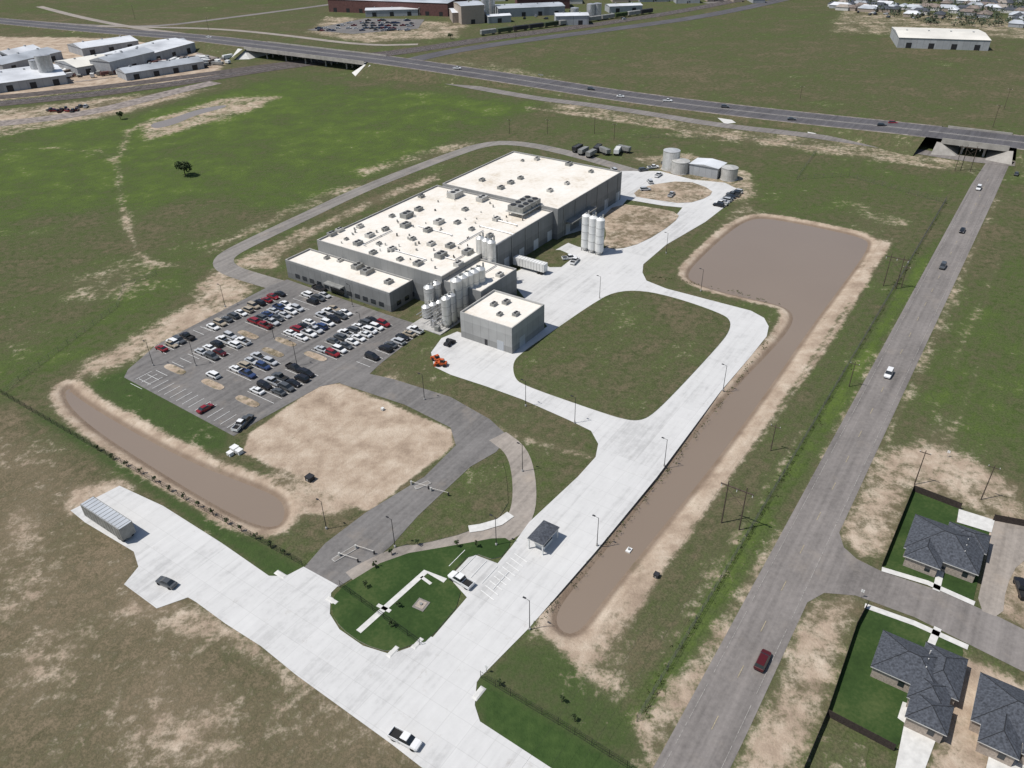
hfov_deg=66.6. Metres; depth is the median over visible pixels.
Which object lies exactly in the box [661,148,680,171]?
storage tank
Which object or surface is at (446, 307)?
silo
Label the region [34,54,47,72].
storage tank
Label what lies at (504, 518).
sidewalk
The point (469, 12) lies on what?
industrial building
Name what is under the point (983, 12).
distant house
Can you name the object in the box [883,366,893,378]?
suv
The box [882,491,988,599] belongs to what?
house lawn
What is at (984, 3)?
distant house
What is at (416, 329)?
parked pickup truck
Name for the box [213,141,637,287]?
perimeter road
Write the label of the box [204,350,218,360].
parked suv
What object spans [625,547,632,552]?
aerator float
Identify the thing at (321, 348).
parked car
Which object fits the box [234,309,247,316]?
parked car
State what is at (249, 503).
ditch water
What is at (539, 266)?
semi trailer
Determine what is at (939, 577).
sidewalk
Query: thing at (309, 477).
utility cabinet
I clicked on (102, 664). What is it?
ground
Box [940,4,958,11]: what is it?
distant house
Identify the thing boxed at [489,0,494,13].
storage tank
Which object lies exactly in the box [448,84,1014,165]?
frontage road
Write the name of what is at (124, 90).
railway ballast
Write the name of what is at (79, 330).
chain link fence
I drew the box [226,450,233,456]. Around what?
utility cabinet
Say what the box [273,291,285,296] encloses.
parked car
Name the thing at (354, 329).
parked suv
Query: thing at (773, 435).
utility pole
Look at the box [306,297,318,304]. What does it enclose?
parked suv
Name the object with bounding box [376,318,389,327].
parked suv
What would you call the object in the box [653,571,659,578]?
utility cabinet
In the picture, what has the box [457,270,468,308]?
silo
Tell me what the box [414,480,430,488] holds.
traffic island
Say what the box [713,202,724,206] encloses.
parked suv
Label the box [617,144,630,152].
cargo trailer
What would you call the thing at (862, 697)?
house lawn
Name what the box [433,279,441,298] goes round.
silo
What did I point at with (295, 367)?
parked pickup truck
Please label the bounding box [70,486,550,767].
concrete street
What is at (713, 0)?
distant house
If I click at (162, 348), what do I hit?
parked car
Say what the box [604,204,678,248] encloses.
yard island
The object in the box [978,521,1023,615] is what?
side street
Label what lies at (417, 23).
distant parking lot
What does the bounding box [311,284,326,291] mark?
parked pickup truck
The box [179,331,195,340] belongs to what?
parked pickup truck
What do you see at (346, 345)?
parked car
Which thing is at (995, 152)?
road overpass
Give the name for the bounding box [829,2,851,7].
distant house
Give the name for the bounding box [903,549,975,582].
walls
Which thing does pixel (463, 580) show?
parked pickup truck
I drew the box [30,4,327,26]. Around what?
highway ramp
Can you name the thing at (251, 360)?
parked car
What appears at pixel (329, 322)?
parked suv
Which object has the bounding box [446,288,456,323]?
silo
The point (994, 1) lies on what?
distant house
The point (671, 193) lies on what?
parked pickup truck
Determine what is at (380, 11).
warehouse
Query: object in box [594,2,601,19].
storage tank
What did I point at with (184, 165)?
tree
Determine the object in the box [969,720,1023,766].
walls
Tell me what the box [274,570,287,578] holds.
kerb ramp
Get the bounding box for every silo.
[421,300,430,318]
[423,281,434,303]
[429,298,437,315]
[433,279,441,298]
[436,295,442,312]
[441,292,451,327]
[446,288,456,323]
[450,273,462,319]
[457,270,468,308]
[463,267,473,287]
[469,265,479,286]
[475,262,485,283]
[476,232,483,253]
[482,234,489,259]
[487,236,495,262]
[581,210,590,249]
[588,212,597,252]
[595,214,604,254]
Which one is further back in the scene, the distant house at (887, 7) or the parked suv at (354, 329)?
the distant house at (887, 7)
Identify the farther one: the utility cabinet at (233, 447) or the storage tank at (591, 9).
the storage tank at (591, 9)
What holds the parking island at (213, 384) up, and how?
on the parking lot asphalt
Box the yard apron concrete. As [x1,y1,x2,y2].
[565,171,636,234]
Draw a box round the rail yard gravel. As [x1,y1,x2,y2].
[68,52,221,82]
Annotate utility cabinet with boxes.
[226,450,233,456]
[229,444,238,452]
[234,447,243,454]
[304,473,314,482]
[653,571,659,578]
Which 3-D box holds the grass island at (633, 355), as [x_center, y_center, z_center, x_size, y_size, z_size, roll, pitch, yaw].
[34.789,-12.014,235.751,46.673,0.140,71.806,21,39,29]
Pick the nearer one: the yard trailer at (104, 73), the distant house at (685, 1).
the yard trailer at (104, 73)
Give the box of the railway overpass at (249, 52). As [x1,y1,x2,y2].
[232,41,386,75]
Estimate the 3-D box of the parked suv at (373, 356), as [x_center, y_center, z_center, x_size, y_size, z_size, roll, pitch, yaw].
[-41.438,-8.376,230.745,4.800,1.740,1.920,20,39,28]
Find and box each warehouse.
[0,44,39,55]
[0,47,62,69]
[0,64,67,92]
[54,51,115,75]
[67,35,138,55]
[89,47,155,74]
[98,38,195,59]
[116,56,204,80]
[328,0,466,16]
[365,6,417,16]
[485,13,510,23]
[495,2,564,16]
[605,2,642,12]
[890,27,990,50]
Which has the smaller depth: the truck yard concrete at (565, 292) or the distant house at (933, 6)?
the truck yard concrete at (565, 292)
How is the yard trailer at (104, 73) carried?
on the ground at (102, 664)
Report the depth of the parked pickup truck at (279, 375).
221.45 m
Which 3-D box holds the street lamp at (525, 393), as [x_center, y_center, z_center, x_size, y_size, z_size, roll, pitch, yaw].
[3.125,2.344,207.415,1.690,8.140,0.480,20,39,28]
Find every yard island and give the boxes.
[537,250,569,266]
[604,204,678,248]
[634,181,711,202]
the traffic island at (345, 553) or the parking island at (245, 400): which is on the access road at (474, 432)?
the traffic island at (345, 553)
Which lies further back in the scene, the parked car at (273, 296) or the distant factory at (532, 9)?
the distant factory at (532, 9)
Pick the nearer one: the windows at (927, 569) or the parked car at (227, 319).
the windows at (927, 569)
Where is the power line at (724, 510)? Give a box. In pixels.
[522,158,966,767]
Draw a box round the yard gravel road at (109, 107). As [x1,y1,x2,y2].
[0,81,220,125]
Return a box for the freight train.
[480,8,652,34]
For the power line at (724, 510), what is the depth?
155.90 m
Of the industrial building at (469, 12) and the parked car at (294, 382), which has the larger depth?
the industrial building at (469, 12)
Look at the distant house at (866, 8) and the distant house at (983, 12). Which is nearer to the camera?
the distant house at (983, 12)
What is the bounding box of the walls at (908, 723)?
[870,668,954,742]
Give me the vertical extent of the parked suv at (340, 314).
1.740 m
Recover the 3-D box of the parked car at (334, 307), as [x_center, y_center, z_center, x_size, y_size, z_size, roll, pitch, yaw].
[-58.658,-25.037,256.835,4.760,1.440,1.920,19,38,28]
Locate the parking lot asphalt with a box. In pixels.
[124,279,417,435]
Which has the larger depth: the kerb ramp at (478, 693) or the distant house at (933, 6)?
the distant house at (933, 6)
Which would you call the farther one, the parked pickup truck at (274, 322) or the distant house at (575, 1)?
the distant house at (575, 1)
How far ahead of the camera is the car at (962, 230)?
303.04 m
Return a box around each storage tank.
[28,59,37,69]
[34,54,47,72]
[41,54,55,71]
[481,0,488,14]
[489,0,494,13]
[570,7,578,11]
[587,3,594,20]
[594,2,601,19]
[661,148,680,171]
[670,158,689,174]
[719,165,738,181]
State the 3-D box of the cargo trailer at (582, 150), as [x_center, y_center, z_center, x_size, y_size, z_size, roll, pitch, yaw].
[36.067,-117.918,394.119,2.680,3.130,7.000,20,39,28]
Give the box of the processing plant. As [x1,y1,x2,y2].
[285,151,621,353]
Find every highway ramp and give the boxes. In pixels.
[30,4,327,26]
[38,6,180,32]
[98,25,417,45]
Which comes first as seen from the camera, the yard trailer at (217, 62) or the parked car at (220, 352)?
the parked car at (220, 352)
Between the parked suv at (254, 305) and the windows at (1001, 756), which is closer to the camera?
the windows at (1001, 756)
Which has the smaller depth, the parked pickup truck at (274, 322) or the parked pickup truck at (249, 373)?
the parked pickup truck at (249, 373)
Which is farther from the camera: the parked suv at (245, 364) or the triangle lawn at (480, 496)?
the parked suv at (245, 364)
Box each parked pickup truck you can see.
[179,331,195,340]
[215,335,231,344]
[230,419,245,431]
[234,336,251,345]
[236,414,253,427]
[238,368,255,378]
[250,351,264,360]
[257,320,272,328]
[263,317,279,325]
[264,376,281,386]
[271,371,288,380]
[272,303,285,311]
[285,362,301,372]
[300,328,316,337]
[307,325,323,333]
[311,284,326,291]
[315,311,328,317]
[321,307,335,314]
[337,328,353,337]
[387,726,421,751]
[407,325,423,334]
[448,571,474,589]
[561,254,576,260]
[569,257,579,264]
[647,164,658,168]
[654,172,662,177]
[667,191,674,196]
[726,191,739,196]
[1013,576,1023,599]
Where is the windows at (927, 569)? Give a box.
[924,564,968,577]
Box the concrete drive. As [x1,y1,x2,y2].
[428,273,768,674]
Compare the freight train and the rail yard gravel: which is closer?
the rail yard gravel
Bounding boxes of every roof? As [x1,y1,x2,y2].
[870,629,968,736]
[903,514,990,575]
[970,672,1023,760]
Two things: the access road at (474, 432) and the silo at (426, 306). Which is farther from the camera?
the silo at (426, 306)
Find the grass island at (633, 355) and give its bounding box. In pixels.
[513,291,729,419]
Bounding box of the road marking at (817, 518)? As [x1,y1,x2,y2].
[663,179,995,767]
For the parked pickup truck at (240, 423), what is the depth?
202.16 m
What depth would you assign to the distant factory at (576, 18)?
724.22 m
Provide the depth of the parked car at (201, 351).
234.12 m
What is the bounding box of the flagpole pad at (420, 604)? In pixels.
[412,598,429,611]
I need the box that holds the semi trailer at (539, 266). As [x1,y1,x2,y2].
[513,254,547,274]
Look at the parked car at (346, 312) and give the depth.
253.62 m
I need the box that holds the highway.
[0,18,1023,171]
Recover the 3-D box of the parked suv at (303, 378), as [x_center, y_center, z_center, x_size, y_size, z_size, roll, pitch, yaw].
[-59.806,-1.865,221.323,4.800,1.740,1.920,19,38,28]
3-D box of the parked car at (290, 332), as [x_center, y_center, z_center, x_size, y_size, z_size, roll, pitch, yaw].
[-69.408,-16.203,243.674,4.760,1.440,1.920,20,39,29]
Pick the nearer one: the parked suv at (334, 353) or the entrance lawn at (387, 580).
the entrance lawn at (387, 580)
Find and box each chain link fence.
[2,270,156,393]
[632,134,946,202]
[636,197,946,721]
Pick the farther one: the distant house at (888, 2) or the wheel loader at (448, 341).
the distant house at (888, 2)
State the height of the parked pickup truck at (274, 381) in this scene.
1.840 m
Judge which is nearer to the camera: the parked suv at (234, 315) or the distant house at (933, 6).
the parked suv at (234, 315)
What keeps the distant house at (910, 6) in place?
on the ground at (102, 664)
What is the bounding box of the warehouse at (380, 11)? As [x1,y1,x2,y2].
[365,6,417,16]
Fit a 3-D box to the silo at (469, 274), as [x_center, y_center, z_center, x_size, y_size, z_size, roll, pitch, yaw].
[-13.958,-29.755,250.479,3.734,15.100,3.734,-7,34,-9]
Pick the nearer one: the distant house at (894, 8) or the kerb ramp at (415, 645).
the kerb ramp at (415, 645)
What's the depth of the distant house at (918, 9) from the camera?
748.23 m
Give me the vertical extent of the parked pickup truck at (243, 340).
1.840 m
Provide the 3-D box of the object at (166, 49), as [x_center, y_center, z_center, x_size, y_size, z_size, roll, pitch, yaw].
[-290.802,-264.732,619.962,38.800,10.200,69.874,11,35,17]
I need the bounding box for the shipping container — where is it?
[80,496,135,541]
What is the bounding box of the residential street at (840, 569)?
[791,530,1023,671]
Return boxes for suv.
[166,337,178,343]
[172,335,185,343]
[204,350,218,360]
[205,370,220,379]
[210,339,223,347]
[213,317,226,326]
[223,330,236,339]
[226,311,239,319]
[227,340,241,348]
[237,361,251,368]
[241,305,253,313]
[247,300,259,309]
[247,316,259,324]
[253,299,265,306]
[254,313,266,320]
[255,360,270,370]
[256,379,271,389]
[263,356,277,365]
[279,381,294,391]
[284,306,297,314]
[289,324,302,332]
[290,303,303,311]
[294,373,309,382]
[299,367,314,377]
[301,290,312,297]
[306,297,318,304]
[312,293,325,301]
[314,322,328,329]
[320,317,334,326]
[325,347,339,357]
[327,314,340,322]
[332,344,346,353]
[333,332,347,340]
[334,310,347,319]
[346,326,359,333]
[358,318,371,324]
[363,325,377,334]
[364,350,379,360]
[369,322,383,330]
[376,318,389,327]
[378,344,392,352]
[391,337,405,345]
[638,167,648,171]
[640,186,650,190]
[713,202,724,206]
[720,197,731,201]
[753,649,771,672]
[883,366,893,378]
[939,261,946,269]
[975,184,981,189]
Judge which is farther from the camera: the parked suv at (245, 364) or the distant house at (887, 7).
the distant house at (887, 7)
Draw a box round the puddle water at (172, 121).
[151,105,225,127]
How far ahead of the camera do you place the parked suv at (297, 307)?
256.43 m
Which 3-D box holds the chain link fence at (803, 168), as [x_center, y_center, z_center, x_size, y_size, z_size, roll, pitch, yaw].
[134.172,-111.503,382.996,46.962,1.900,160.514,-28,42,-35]
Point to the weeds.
(651, 488)
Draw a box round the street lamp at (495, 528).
[489,514,496,545]
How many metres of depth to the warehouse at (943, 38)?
608.29 m
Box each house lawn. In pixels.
[810,731,868,767]
[829,609,962,749]
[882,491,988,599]
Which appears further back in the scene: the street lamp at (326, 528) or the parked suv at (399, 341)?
the parked suv at (399, 341)
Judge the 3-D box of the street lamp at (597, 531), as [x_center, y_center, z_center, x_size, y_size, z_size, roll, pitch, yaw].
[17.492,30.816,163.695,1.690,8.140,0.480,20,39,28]
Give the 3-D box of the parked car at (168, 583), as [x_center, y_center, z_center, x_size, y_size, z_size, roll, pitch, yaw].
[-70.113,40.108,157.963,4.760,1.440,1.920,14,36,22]
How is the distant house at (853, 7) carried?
on the ground at (102, 664)
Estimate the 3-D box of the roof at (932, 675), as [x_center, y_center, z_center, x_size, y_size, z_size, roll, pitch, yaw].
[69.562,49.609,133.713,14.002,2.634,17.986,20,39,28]
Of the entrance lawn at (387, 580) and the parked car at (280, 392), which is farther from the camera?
the parked car at (280, 392)
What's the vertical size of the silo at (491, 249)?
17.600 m
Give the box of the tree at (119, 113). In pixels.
[115,111,122,119]
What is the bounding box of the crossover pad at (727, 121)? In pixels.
[718,118,735,123]
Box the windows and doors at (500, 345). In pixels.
[295,191,619,350]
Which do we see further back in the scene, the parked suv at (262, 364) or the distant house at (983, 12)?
the distant house at (983, 12)
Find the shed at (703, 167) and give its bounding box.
[688,158,726,178]
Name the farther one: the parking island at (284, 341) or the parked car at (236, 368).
the parking island at (284, 341)
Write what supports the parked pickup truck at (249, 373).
on the parking lot asphalt
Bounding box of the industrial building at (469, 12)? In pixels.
[454,1,484,24]
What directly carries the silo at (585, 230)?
on the ground at (102, 664)
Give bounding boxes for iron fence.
[0,389,302,565]
[339,582,419,644]
[480,671,636,767]
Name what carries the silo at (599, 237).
on the ground at (102, 664)
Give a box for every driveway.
[895,726,934,767]
[898,702,906,722]
[957,509,994,531]
[986,757,1023,767]
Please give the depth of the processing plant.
281.30 m
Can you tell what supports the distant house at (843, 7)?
on the ground at (102, 664)
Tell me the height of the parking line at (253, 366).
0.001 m
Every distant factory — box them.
[328,0,466,16]
[365,6,417,16]
[449,8,484,22]
[454,1,484,24]
[485,13,510,23]
[495,2,564,16]
[515,0,569,8]
[554,12,588,24]
[605,2,642,12]
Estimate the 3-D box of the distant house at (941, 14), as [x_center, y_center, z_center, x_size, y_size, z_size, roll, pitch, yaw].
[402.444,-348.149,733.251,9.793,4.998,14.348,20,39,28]
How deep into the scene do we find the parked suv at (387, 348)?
233.60 m
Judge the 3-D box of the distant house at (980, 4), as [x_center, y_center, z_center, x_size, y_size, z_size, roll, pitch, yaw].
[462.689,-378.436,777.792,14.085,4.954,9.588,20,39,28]
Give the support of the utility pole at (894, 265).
on the ground at (102, 664)
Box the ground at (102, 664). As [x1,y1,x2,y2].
[0,0,1023,767]
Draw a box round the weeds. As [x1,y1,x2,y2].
[534,203,946,725]
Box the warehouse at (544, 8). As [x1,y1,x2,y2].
[495,2,564,16]
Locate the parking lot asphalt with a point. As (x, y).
(332, 370)
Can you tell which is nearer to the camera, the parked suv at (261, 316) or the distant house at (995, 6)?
the parked suv at (261, 316)
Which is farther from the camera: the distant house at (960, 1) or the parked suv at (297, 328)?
the distant house at (960, 1)
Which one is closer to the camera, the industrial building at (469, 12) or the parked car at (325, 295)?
the parked car at (325, 295)
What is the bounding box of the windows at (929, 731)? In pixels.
[897,681,934,736]
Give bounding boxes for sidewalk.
[357,570,446,632]
[377,604,390,611]
[420,576,431,584]
[468,512,513,531]
[864,603,968,648]
[882,567,974,605]
[928,626,941,644]
[933,570,943,591]
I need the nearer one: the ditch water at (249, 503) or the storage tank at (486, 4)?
the ditch water at (249, 503)
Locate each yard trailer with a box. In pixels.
[65,72,72,76]
[100,70,115,75]
[211,61,223,64]
[222,54,232,58]
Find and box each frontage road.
[410,0,786,59]
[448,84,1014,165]
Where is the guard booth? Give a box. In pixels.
[527,520,559,554]
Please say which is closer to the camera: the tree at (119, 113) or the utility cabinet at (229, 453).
the utility cabinet at (229, 453)
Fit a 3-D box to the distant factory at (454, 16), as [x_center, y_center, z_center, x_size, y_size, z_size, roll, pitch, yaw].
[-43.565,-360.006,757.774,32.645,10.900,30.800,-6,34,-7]
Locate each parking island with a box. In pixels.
[164,364,185,374]
[201,379,223,389]
[235,395,259,406]
[238,330,258,338]
[262,347,283,356]
[274,337,295,346]
[304,351,326,360]
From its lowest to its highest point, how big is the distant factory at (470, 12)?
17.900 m
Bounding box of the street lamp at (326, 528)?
[316,498,327,529]
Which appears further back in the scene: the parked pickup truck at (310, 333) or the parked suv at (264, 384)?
the parked pickup truck at (310, 333)
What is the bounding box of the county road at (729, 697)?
[653,148,1015,767]
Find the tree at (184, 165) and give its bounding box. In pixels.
[174,160,191,175]
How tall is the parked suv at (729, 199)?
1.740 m
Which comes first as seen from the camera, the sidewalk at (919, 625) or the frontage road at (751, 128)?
the sidewalk at (919, 625)
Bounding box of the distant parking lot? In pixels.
[309,18,423,33]
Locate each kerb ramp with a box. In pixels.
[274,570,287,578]
[325,596,337,603]
[386,646,398,657]
[411,637,423,649]
[471,686,485,700]
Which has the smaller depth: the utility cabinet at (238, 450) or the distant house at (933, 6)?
the utility cabinet at (238, 450)
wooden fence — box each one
[804,711,827,767]
[826,601,896,750]
[881,485,962,566]
[993,514,1023,525]
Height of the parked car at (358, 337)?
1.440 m
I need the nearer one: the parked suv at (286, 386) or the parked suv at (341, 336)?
the parked suv at (286, 386)
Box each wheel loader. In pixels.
[430,354,440,360]
[433,358,447,367]
[443,338,455,346]
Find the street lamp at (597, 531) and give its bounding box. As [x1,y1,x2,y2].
[592,515,598,545]
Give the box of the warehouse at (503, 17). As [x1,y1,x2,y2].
[485,13,510,23]
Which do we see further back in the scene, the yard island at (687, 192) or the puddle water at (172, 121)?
the puddle water at (172, 121)
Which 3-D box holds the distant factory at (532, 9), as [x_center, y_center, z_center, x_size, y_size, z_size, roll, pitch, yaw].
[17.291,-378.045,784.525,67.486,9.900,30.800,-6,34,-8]
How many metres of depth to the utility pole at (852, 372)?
212.20 m
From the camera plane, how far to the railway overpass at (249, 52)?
597.72 m
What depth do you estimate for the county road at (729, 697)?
168.20 m
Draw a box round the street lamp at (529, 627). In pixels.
[522,596,530,629]
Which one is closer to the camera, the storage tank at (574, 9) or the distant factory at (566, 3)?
the storage tank at (574, 9)
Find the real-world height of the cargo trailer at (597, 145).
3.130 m
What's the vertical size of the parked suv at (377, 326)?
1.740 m
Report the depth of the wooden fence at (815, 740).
126.66 m
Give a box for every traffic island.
[331,546,357,561]
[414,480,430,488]
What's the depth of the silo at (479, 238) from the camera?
264.98 m
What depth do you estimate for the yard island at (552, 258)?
289.29 m
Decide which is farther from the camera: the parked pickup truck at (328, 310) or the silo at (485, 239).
the silo at (485, 239)
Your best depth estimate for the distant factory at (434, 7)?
792.45 m
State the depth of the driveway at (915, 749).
126.24 m
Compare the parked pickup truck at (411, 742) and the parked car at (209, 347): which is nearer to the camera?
the parked pickup truck at (411, 742)
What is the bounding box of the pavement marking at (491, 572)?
[449,550,526,599]
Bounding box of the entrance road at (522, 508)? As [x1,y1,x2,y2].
[346,432,535,579]
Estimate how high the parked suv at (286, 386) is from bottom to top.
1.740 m
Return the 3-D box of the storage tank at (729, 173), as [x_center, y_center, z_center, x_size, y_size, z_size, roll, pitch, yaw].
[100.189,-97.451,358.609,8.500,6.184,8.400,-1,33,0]
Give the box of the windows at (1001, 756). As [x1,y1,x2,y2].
[997,752,1005,759]
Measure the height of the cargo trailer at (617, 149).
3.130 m
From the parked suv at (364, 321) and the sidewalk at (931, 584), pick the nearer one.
the sidewalk at (931, 584)
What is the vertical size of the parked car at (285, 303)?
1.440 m
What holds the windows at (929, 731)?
attached to the walls at (908, 723)
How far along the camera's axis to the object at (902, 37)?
608.26 m
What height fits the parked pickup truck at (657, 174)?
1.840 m
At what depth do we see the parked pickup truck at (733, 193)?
340.25 m
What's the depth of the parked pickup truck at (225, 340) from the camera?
239.75 m
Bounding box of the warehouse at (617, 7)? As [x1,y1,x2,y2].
[605,2,642,12]
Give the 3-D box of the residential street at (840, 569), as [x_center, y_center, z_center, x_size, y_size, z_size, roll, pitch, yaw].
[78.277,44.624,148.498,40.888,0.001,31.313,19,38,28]
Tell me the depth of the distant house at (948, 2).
787.88 m
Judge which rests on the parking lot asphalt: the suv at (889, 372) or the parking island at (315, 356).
the parking island at (315, 356)
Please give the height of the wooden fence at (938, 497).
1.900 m
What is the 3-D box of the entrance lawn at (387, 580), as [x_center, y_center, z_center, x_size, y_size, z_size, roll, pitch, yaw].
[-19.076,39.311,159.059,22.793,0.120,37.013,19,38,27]
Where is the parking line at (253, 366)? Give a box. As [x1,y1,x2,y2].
[137,289,416,427]
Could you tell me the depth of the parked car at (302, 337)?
240.59 m
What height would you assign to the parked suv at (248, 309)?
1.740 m
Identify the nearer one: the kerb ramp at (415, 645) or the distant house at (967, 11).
the kerb ramp at (415, 645)
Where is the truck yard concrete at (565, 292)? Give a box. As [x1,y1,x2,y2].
[517,171,736,327]
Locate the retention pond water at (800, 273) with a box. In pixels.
[557,219,867,633]
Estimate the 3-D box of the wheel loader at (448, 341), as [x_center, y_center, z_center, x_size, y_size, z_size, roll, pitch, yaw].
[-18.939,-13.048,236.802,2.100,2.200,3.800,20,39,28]
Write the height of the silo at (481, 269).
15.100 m
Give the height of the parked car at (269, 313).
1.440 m
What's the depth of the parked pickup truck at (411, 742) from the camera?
127.82 m
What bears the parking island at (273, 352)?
on the parking lot asphalt
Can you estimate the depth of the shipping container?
169.22 m
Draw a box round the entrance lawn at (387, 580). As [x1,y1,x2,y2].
[332,538,509,650]
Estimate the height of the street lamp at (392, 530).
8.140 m
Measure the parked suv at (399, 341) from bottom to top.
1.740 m
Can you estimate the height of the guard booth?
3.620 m
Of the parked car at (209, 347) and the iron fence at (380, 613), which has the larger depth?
the parked car at (209, 347)
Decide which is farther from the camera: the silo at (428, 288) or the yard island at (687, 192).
the yard island at (687, 192)
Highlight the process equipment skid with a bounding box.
[411,304,460,334]
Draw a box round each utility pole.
[721,481,753,529]
[770,424,780,450]
[848,362,859,386]
[883,253,908,288]
[914,450,930,484]
[960,147,980,170]
[980,465,1000,499]
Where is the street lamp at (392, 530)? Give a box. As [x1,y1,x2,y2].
[386,516,395,547]
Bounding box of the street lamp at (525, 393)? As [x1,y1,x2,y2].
[521,379,526,406]
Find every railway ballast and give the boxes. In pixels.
[0,0,742,98]
[0,0,744,105]
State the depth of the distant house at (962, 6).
761.40 m
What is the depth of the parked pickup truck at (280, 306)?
257.10 m
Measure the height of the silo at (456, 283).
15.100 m
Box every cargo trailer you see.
[572,143,582,152]
[578,146,588,154]
[585,148,596,157]
[593,143,601,152]
[599,146,610,155]
[613,146,620,155]
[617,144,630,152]
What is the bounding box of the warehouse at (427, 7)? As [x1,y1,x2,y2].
[328,0,466,16]
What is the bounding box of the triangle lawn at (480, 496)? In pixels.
[404,459,507,544]
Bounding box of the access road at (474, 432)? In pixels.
[305,371,503,586]
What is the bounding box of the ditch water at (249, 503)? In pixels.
[65,389,283,526]
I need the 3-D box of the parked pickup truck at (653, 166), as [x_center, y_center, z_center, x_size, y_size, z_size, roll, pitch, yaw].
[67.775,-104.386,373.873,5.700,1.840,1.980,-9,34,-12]
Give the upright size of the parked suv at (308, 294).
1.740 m
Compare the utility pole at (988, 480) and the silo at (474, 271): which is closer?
the utility pole at (988, 480)
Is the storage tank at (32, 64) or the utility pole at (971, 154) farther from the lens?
the storage tank at (32, 64)
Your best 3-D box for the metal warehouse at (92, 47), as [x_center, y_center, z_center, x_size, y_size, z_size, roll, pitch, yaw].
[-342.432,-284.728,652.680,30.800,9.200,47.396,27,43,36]
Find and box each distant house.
[570,0,581,3]
[611,0,628,2]
[638,0,668,1]
[673,0,699,3]
[705,0,722,1]
[747,0,764,2]
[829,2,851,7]
[835,4,848,10]
[848,4,857,10]
[857,5,877,11]
[871,2,887,7]
[877,0,896,4]
[878,5,891,12]
[891,5,900,12]
[903,10,920,16]
[904,4,922,10]
[913,7,929,14]
[923,3,940,10]
[933,11,945,17]
[940,0,952,4]
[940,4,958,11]
[948,7,959,12]
[953,0,967,3]
[958,5,969,10]
[959,9,979,15]
[966,5,980,9]
[968,2,983,6]
[977,10,993,17]
[981,0,997,2]
[981,2,995,7]
[988,4,1001,10]
[1000,7,1016,12]
[1007,0,1014,5]
[1008,11,1023,17]
[1008,19,1023,27]
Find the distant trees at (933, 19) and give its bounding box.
[830,0,1023,26]
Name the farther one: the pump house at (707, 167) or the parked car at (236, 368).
the pump house at (707, 167)
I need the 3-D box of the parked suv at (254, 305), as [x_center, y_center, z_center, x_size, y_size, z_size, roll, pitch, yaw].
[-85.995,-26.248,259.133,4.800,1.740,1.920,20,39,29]
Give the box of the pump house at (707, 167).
[688,158,726,178]
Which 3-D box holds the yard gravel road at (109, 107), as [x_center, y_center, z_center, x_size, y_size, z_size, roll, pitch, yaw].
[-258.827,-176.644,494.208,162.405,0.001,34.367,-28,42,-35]
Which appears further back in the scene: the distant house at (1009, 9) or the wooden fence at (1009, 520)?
the distant house at (1009, 9)
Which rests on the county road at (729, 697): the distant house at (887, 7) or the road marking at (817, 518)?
the road marking at (817, 518)
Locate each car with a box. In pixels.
[155,345,167,352]
[155,575,177,589]
[165,340,178,347]
[194,348,205,355]
[196,403,213,413]
[202,344,215,351]
[206,323,219,329]
[213,348,226,356]
[220,316,233,322]
[229,365,242,372]
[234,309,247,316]
[244,357,256,364]
[250,386,264,394]
[260,297,272,303]
[261,311,273,317]
[266,293,278,299]
[266,307,279,313]
[271,314,284,321]
[271,387,286,396]
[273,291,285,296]
[278,311,290,318]
[279,300,290,306]
[283,329,296,336]
[286,378,300,387]
[294,333,308,340]
[297,322,309,328]
[302,319,315,324]
[314,345,326,352]
[318,291,330,298]
[326,337,339,343]
[327,305,340,310]
[339,309,351,315]
[339,341,352,349]
[345,338,358,345]
[351,334,365,341]
[352,323,363,329]
[358,331,371,337]
[366,316,376,321]
[383,341,397,348]
[395,333,409,340]
[402,330,415,337]
[959,227,965,232]
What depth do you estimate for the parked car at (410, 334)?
241.32 m
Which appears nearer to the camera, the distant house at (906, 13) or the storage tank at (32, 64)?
the storage tank at (32, 64)
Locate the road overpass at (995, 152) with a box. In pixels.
[931,126,1012,164]

